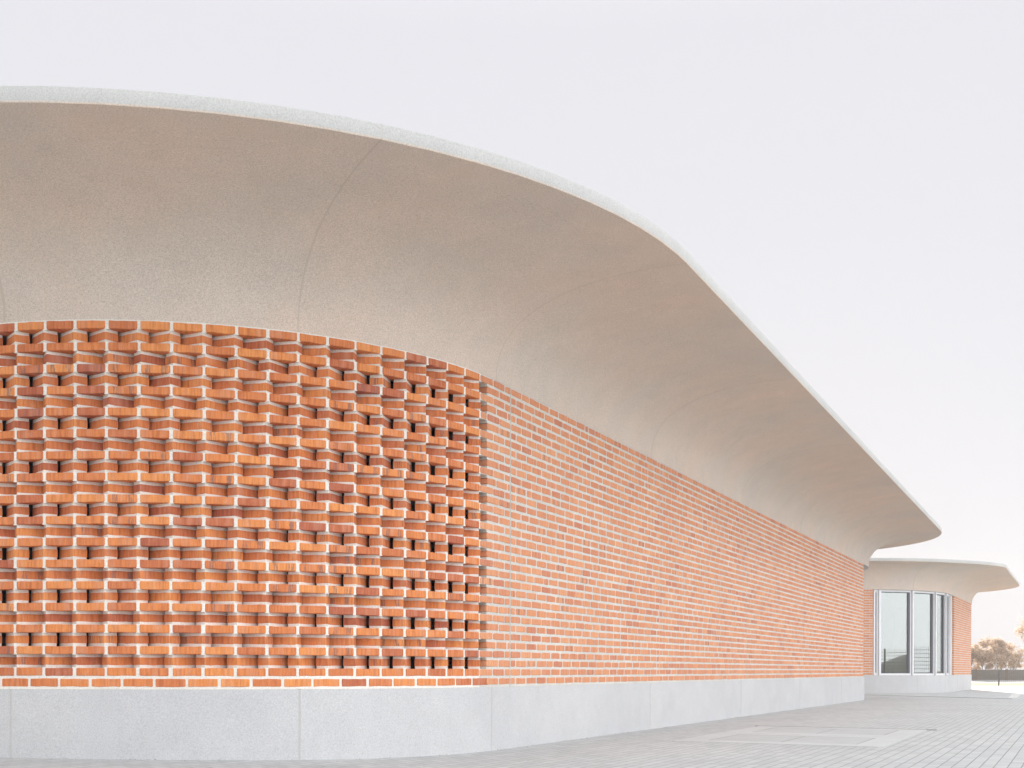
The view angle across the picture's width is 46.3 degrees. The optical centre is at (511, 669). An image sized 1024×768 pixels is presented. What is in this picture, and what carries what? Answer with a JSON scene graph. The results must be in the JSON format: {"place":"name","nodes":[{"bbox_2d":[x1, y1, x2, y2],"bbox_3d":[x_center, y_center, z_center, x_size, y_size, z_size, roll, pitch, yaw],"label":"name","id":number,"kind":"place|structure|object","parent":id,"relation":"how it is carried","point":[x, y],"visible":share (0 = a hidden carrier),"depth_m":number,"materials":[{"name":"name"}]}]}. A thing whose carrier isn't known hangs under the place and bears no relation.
{"place":"outdoors","nodes":[
{"label":"outdoors","id":0,"kind":"place"},
{"bbox_2d":[0,686,1023,767],"bbox_3d":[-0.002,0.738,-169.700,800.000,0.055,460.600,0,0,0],"label":"paving","id":1,"kind":"structure","parent":0,"point":[980,727],"depth_m":11.61,"materials":[{"name":"grey concrete"}]},
{"bbox_2d":[0,86,941,759],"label":"brick building","id":2,"kind":"structure","parent":1,"relation":"on","point":[326,436],"depth_m":9.91,"materials":[{"name":"brick"}]},
{"bbox_2d":[674,726,925,746],"bbox_3d":[3.525,0.822,14.126,2.180,0.106,3.850,0,0,25],"label":"access cover","id":3,"kind":"object","parent":1,"relation":"on","point":[851,737],"visible":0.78,"depth_m":13.76,"materials":[{"name":"concrete"}]},
{"bbox_2d":[784,726,926,729],"bbox_3d":[4.391,0.799,15.879,2.350,0.056,0.050,0,0,25],"label":"drain channel","id":4,"kind":"object","parent":3,"relation":"attached to","point":[872,728],"visible":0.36,"depth_m":15.70,"materials":[{"name":"metal"}]},
{"bbox_2d":[863,558,1019,692],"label":"brick building","id":5,"kind":"structure","parent":1,"relation":"on","point":[917,625],"depth_m":42.39,"materials":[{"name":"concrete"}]},
{"bbox_2d":[873,590,877,674],"bbox_3d":[12.334,-1.257,40.664,0.160,2.903,0.110,0,0,-7],"label":"window","id":6,"kind":"structure","parent":5,"relation":"in","point":[875,592],"depth_m":40.61,"materials":[{"name":"metal"}]},
{"bbox_2d":[880,590,910,674],"bbox_3d":[13.059,-1.255,40.870,1.234,2.903,0.110,0,0,-17],"label":"window","id":7,"kind":"structure","parent":5,"relation":"in","point":[908,612],"depth_m":41.00,"materials":[{"name":"metal"}]},
{"bbox_2d":[914,591,933,674],"bbox_3d":[14.185,-1.252,41.413,1.176,2.903,0.110,0,0,-34],"label":"window","id":8,"kind":"structure","parent":5,"relation":"in","point":[915,592],"depth_m":41.68,"materials":[{"name":"metal"}]},
{"bbox_2d":[936,592,944,674],"bbox_3d":[15.012,-1.250,42.135,0.110,2.903,0.920,0,0,41],"label":"window","id":9,"kind":"structure","parent":5,"relation":"in","point":[942,595],"depth_m":42.42,"materials":[{"name":"metal"}]},
{"bbox_2d":[947,594,948,674],"bbox_3d":[15.517,-1.248,42.838,0.110,2.903,0.702,0,0,29],"label":"window","id":10,"kind":"structure","parent":5,"relation":"in","point":[947,594],"depth_m":43.04,"materials":[{"name":"metal"}]},
{"bbox_2d":[883,695,1004,698],"bbox_3d":[12.211,0.820,35.273,0.084,0.056,5.914,0,0,-29],"label":"drain channel","id":11,"kind":"object","parent":1,"relation":"on","point":[957,697],"visible":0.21,"depth_m":34.22,"materials":[{"name":"metal"}]},
{"bbox_2d":[1009,694,1020,697],"bbox_3d":[15.363,0.803,36.639,0.294,0.001,7.378,0,0,24],"label":"pavement patch","id":12,"kind":"object","parent":1,"relation":"on","point":[1014,695],"visible":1,"depth_m":37.05,"materials":[{"name":"white concrete"}]},
{"bbox_2d":[0,0,1023,669],"label":"sky","id":13,"kind":"structure","parent":0,"point":[849,174],"materials":[{"name":"white"}]},
{"bbox_2d":[972,683,1023,685],"bbox_3d":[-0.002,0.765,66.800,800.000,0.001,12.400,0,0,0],"label":"grass verge","id":14,"kind":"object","parent":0,"point":[996,684],"depth_m":67.15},
{"bbox_2d":[998,669,1007,685],"bbox_3d":[30.750,0.468,61.118,26.558,0.960,0.215,0,0,-1],"label":"post","id":15,"kind":"object","parent":14,"relation":"on","point":[1005,677],"visible":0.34,"depth_m":60.91,"materials":[{"name":"metal"}]},
{"bbox_2d":[972,680,1023,682],"bbox_3d":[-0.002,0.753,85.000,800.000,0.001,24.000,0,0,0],"label":"road","id":16,"kind":"structure","parent":0,"point":[996,681],"depth_m":84.75,"materials":[{"name":"grey asphalt"}]},
{"label":"ground","id":17,"kind":"structure","parent":0,"visible":0},
{"bbox_2d":[971,636,1023,669],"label":"bush","id":18,"kind":"object","parent":17,"relation":"on","point":[1005,656],"visible":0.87,"depth_m":103.97,"materials":[{"name":"brown plant"}]},
{"bbox_2d":[971,669,1023,679],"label":"reed fence","id":19,"kind":"object","parent":17,"relation":"on","point":[976,674],"visible":0.09,"depth_m":98.00,"materials":[{"name":"brown plant"}]},
{"bbox_2d":[1013,616,1023,645],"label":"tree","id":20,"kind":"object","parent":17,"relation":"on","point":[1019,631],"visible":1,"depth_m":106.95,"materials":[{"name":"beige plant"}]}
]}

